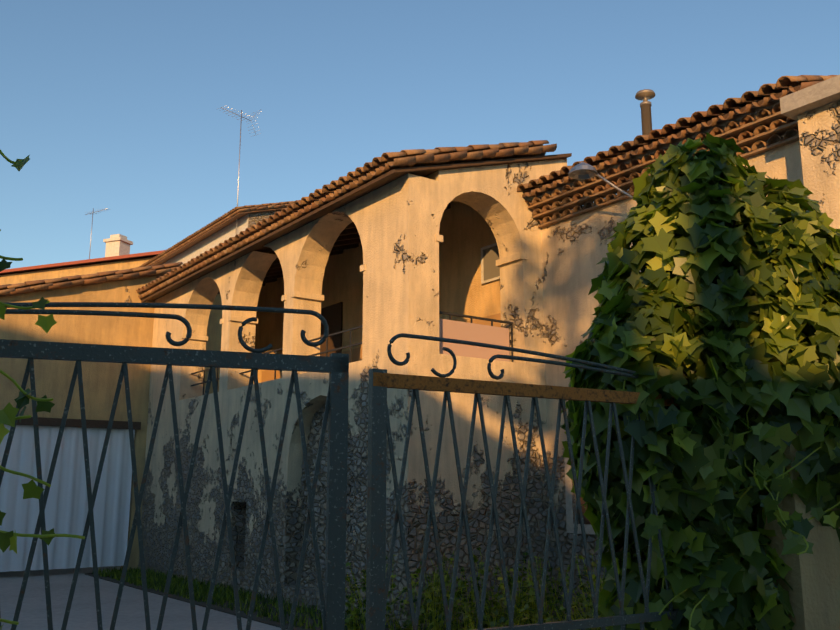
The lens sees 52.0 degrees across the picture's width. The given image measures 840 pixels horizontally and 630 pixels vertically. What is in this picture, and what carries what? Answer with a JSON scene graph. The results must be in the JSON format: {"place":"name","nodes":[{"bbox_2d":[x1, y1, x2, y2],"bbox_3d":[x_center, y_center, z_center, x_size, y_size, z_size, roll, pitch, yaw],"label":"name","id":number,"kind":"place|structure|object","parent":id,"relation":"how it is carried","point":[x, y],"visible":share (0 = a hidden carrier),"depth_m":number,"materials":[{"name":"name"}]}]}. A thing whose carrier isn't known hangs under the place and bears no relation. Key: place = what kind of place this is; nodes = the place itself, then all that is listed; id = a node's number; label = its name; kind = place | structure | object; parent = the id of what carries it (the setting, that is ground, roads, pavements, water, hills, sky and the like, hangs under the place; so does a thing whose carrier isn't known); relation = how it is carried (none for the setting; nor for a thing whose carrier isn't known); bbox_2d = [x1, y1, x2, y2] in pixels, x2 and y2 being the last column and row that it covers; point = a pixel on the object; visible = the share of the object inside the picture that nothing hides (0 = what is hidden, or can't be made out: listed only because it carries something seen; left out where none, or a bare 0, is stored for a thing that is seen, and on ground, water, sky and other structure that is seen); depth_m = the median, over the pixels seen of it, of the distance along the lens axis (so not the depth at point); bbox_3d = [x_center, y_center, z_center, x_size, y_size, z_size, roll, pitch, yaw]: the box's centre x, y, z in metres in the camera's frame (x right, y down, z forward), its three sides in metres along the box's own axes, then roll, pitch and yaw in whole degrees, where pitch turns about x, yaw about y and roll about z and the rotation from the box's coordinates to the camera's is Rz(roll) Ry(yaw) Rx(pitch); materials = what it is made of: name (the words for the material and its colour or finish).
{"place":"outdoors","nodes":[
{"label":"outdoors","id":0,"kind":"place"},
{"bbox_2d":[0,276,156,569],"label":"neighbour wall","id":1,"kind":"structure","parent":0,"point":[53,378],"depth_m":17.92,"materials":[{"name":"beige paint"}]},
{"bbox_2d":[16,417,140,429],"bbox_3d":[-8.421,1.994,16.522,6.150,0.160,0.070,8,-14,-35],"label":"garage door lintel","id":2,"kind":"structure","parent":1,"relation":"attached to","point":[42,421],"depth_m":17.53,"materials":[{"name":"brown wood"}]},
{"bbox_2d":[0,273,165,296],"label":"roof eave","id":3,"kind":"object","parent":1,"relation":"on","point":[81,285],"depth_m":17.95,"materials":[{"name":"brown wood"}]},
{"bbox_2d":[0,566,280,629],"bbox_3d":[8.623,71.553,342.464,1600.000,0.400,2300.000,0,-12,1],"label":"ground","id":4,"kind":"structure","parent":0,"point":[83,614],"depth_m":12.30,"materials":[{"name":"concrete"}]},
{"bbox_2d":[0,257,153,284],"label":"house walls","id":5,"kind":"structure","parent":4,"relation":"on","point":[16,278],"depth_m":42.92,"materials":[{"name":"paint"}]},
{"bbox_2d":[0,250,164,274],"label":"house roof","id":6,"kind":"structure","parent":5,"relation":"on","point":[83,262],"depth_m":42.74,"materials":[{"name":"red tile"}]},
{"bbox_2d":[86,208,106,258],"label":"antenna","id":7,"kind":"object","parent":6,"relation":"on","point":[92,223],"visible":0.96,"depth_m":46.05,"materials":[{"name":"silver metal"}]},
{"bbox_2d":[103,234,132,256],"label":"house chimney","id":8,"kind":"object","parent":6,"relation":"on","point":[118,244],"visible":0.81,"depth_m":44.87,"materials":[{"name":"white paint"}]},
{"bbox_2d":[57,294,221,428],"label":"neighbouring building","id":9,"kind":"structure","parent":4,"relation":"on","point":[214,332],"depth_m":23.08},
{"bbox_2d":[0,424,134,571],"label":"curtain sheet","id":10,"kind":"object","parent":9,"relation":"hanging from","point":[66,509],"visible":0.75,"depth_m":17.29,"materials":[{"name":"white fabric"}]},
{"bbox_2d":[0,262,182,296],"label":"roof tiles","id":11,"kind":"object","parent":9,"relation":"on","point":[67,281],"visible":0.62,"depth_m":17.95,"materials":[{"name":"ceramic"}]},
{"bbox_2d":[0,302,348,629],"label":"gate leaf","id":12,"kind":"object","parent":4,"relation":"on","point":[332,603],"visible":0.94,"depth_m":2.96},
{"bbox_2d":[0,339,347,372],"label":"gate top rail","id":13,"kind":"object","parent":12,"relation":"attached to","point":[25,349],"visible":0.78,"depth_m":2.96,"materials":[{"name":"black metal"}]},
{"bbox_2d":[163,210,280,263],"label":"house walls","id":14,"kind":"structure","parent":4,"relation":"on","point":[224,234],"depth_m":33.33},
{"bbox_2d":[150,207,286,265],"bbox_3d":[-6.907,-3.392,39.867,9.650,2.995,14.520,8,-14,-35],"label":"roof eave","id":15,"kind":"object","parent":14,"relation":"on","point":[212,231],"depth_m":33.62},
{"bbox_2d":[139,206,254,266],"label":"roof tiles","id":16,"kind":"object","parent":15,"relation":"on","point":[207,227],"visible":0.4,"depth_m":34.58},
{"bbox_2d":[220,107,259,233],"bbox_3d":[-6.870,-5.208,32.266,0.750,5.853,1.762,-9,-14,36],"label":"antenna","id":17,"kind":"object","parent":15,"relation":"on","point":[239,147],"visible":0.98,"depth_m":32.56,"materials":[{"name":"silver metal"}]},
{"bbox_2d":[228,200,298,215],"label":"tiled roof","id":18,"kind":"structure","parent":15,"relation":"on","point":[265,206],"depth_m":31.58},
{"bbox_2d":[138,173,440,628],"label":"arcade wall","id":19,"kind":"structure","parent":4,"relation":"on","point":[396,222],"depth_m":13.38,"materials":[{"name":"beige paint"}]},
{"bbox_2d":[180,264,365,340],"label":"arcade imposts","id":20,"kind":"object","parent":19,"relation":"attached to","point":[309,296],"visible":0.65,"depth_m":13.86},
{"bbox_2d":[300,402,353,593],"bbox_3d":[-1.244,2.521,12.441,0.114,2.900,2.000,8,-14,-35],"label":"recess rubble","id":21,"kind":"object","parent":19,"relation":"attached to","point":[309,576],"visible":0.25,"depth_m":12.71,"materials":[{"name":"stone"}]},
{"bbox_2d":[191,311,513,394],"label":"loggia railings","id":22,"kind":"object","parent":19,"relation":"on","point":[440,312],"visible":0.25,"depth_m":12.51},
{"bbox_2d":[439,318,509,361],"bbox_3d":[0.732,0.362,11.860,1.320,0.500,0.020,8,-14,-35],"label":"balcony parapet panel","id":23,"kind":"object","parent":22,"relation":"attached to","point":[466,331],"visible":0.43,"depth_m":11.85,"materials":[{"name":"paint"}]},
{"bbox_2d":[141,153,571,301],"bbox_3d":[-1.917,-1.370,16.052,3.300,1.059,9.850,8,-14,-35],"label":"roof eave","id":24,"kind":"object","parent":19,"relation":"on","point":[361,191],"depth_m":12.81,"materials":[{"name":"brown wood"}]},
{"bbox_2d":[136,140,556,298],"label":"arcade roof tiles","id":25,"kind":"object","parent":24,"relation":"on","point":[384,163],"visible":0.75,"depth_m":12.50,"materials":[{"name":"brown ceramic"}]},
{"bbox_2d":[85,566,585,629],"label":"grass","id":26,"kind":"structure","parent":4,"relation":"on","point":[216,607],"depth_m":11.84,"materials":[{"name":"green plant"}]},
{"bbox_2d":[345,546,608,629],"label":"weed plants","id":27,"kind":"object","parent":26,"relation":"on","point":[523,614],"visible":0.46,"depth_m":9.10,"materials":[{"name":"green plant"}]},
{"bbox_2d":[253,202,500,383],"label":"loggia back wall","id":28,"kind":"structure","parent":4,"relation":"on","point":[465,231],"depth_m":14.54,"materials":[{"name":"beige paint"}]},
{"bbox_2d":[320,302,342,356],"bbox_3d":[-1.813,0.784,17.242,0.036,1.980,0.900,8,-14,-35],"label":"loggia door","id":29,"kind":"structure","parent":28,"relation":"in","point":[332,315],"depth_m":17.21,"materials":[{"name":"brown wood"}]},
{"bbox_2d":[261,313,500,381],"bbox_3d":[-1.061,1.074,16.163,0.010,0.980,8.600,8,-14,-35],"label":"loggia dado","id":30,"kind":"object","parent":28,"relation":"attached to","point":[267,375],"visible":0.07,"depth_m":16.43,"materials":[{"name":"beige paint"}]},
{"bbox_2d":[481,243,499,283],"bbox_3d":[1.190,-0.832,13.389,0.042,0.590,0.700,8,-14,-35],"label":"window frame","id":31,"kind":"object","parent":28,"relation":"attached to","point":[482,275],"visible":0.54,"depth_m":13.58,"materials":[{"name":"white wood"}]},
{"bbox_2d":[483,245,499,280],"bbox_3d":[1.196,-0.831,13.394,0.026,0.510,0.620,8,-14,-35],"label":"window","id":32,"kind":"structure","parent":31,"relation":"in","point":[491,269],"depth_m":13.49,"materials":[{"name":"grey glass"}]},
{"bbox_2d":[366,333,694,629],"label":"gate leaf","id":33,"kind":"object","parent":4,"relation":"on","point":[377,575],"visible":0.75,"depth_m":3.62,"materials":[{"name":"metal"}]},
{"bbox_2d":[373,372,677,405],"bbox_3d":[0.709,0.362,3.951,2.092,0.055,0.035,7,-13,-30],"label":"gate top rail","id":34,"kind":"object","parent":33,"relation":"attached to","point":[411,382],"visible":0.64,"depth_m":3.73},
{"bbox_2d":[541,140,803,615],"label":"wing wall","id":35,"kind":"structure","parent":4,"relation":"on","point":[574,250],"depth_m":11.87,"materials":[{"name":"paint"}]},
{"bbox_2d":[564,439,594,533],"bbox_3d":[2.366,2.259,11.401,0.330,1.240,0.940,8,-14,-35],"label":"window surround","id":36,"kind":"object","parent":35,"relation":"attached to","point":[570,508],"visible":0.21,"depth_m":11.57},
{"bbox_2d":[568,162,635,200],"bbox_3d":[2.497,-1.576,11.013,1.182,0.800,0.370,0,-12,2],"label":"wall lamp","id":37,"kind":"object","parent":35,"relation":"attached to","point":[581,170],"visible":0.73,"depth_m":11.03,"materials":[{"name":"silver metal"}]},
{"bbox_2d":[522,85,800,197],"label":"roof slab","id":38,"kind":"structure","parent":35,"relation":"on","point":[770,99],"depth_m":10.17,"materials":[{"name":"brown wood"}]},
{"bbox_2d":[635,89,654,134],"bbox_3d":[3.351,-2.629,12.690,0.292,1.480,0.300,8,-14,-35],"label":"flue pipe","id":39,"kind":"object","parent":38,"relation":"on","point":[644,95],"visible":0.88,"depth_m":12.71,"materials":[{"name":"silver metal"}]},
{"bbox_2d":[517,75,836,196],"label":"roof tiles","id":40,"kind":"object","parent":38,"relation":"on","point":[764,93],"visible":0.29,"depth_m":10.45,"materials":[{"name":"ceramic"}]},
{"bbox_2d":[525,103,798,227],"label":"roof eaves","id":41,"kind":"object","parent":35,"relation":"attached to","point":[578,198],"visible":0.69,"depth_m":11.17,"materials":[{"name":"ceramic"}]},
{"bbox_2d":[747,356,839,629],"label":"gate pier","id":42,"kind":"structure","parent":4,"relation":"on","point":[813,580],"depth_m":4.18,"materials":[{"name":"paint"}]},
{"bbox_2d":[560,132,839,629],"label":"ivy bush","id":43,"kind":"object","parent":42,"relation":"attached to","point":[742,322],"depth_m":4.27,"materials":[{"name":"green plant"}]},
{"bbox_2d":[598,364,839,629],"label":"ivy leaves","id":44,"kind":"object","parent":43,"relation":"attached to","point":[796,527],"visible":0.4,"depth_m":4.06,"materials":[{"name":"green plant"}]},
{"bbox_2d":[217,201,455,293],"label":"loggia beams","id":45,"kind":"structure","parent":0,"point":[348,237],"depth_m":16.38,"materials":[{"name":"brown wood"}]},
{"bbox_2d":[0,0,839,268],"label":"sky","id":46,"kind":"structure","parent":0,"point":[115,106],"materials":[{"name":"blue"}]},
{"bbox_2d":[425,158,566,623],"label":"house wall","id":47,"kind":"structure","parent":0,"point":[492,197],"depth_m":11.72,"materials":[{"name":"beige paint"}]},
{"bbox_2d":[435,234,526,266],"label":"end arch imposts","id":48,"kind":"object","parent":47,"relation":"attached to","point":[504,260],"visible":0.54,"depth_m":12.43,"materials":[{"name":"paint"}]},
{"bbox_2d":[579,496,590,523],"bbox_3d":[2.245,2.287,11.538,0.040,1.000,0.330,8,-14,-35],"label":"window shutter","id":49,"kind":"object","parent":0,"point":[586,520],"visible":0.14,"depth_m":11.51,"materials":[{"name":"brown wood"}]},
{"bbox_2d":[797,100,839,228],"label":"block wall","id":50,"kind":"structure","parent":0,"point":[819,133],"depth_m":8.76,"materials":[{"name":"paint"}]},
{"bbox_2d":[780,75,839,120],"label":"block cornice","id":51,"kind":"structure","parent":50,"relation":"on","point":[810,98],"depth_m":8.79,"materials":[{"name":"concrete"}]},
{"bbox_3d":[-4.992,0.770,1.325,5.950,2.300,0.600,4,-12,-20],"label":"gate","id":52,"kind":"object","parent":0,"visible":0},
{"bbox_2d":[0,150,84,629],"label":"ivy","id":53,"kind":"object","parent":52,"relation":"attached to","point":[8,413],"visible":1,"depth_m":2.35,"materials":[{"name":"green plant"}]}
]}

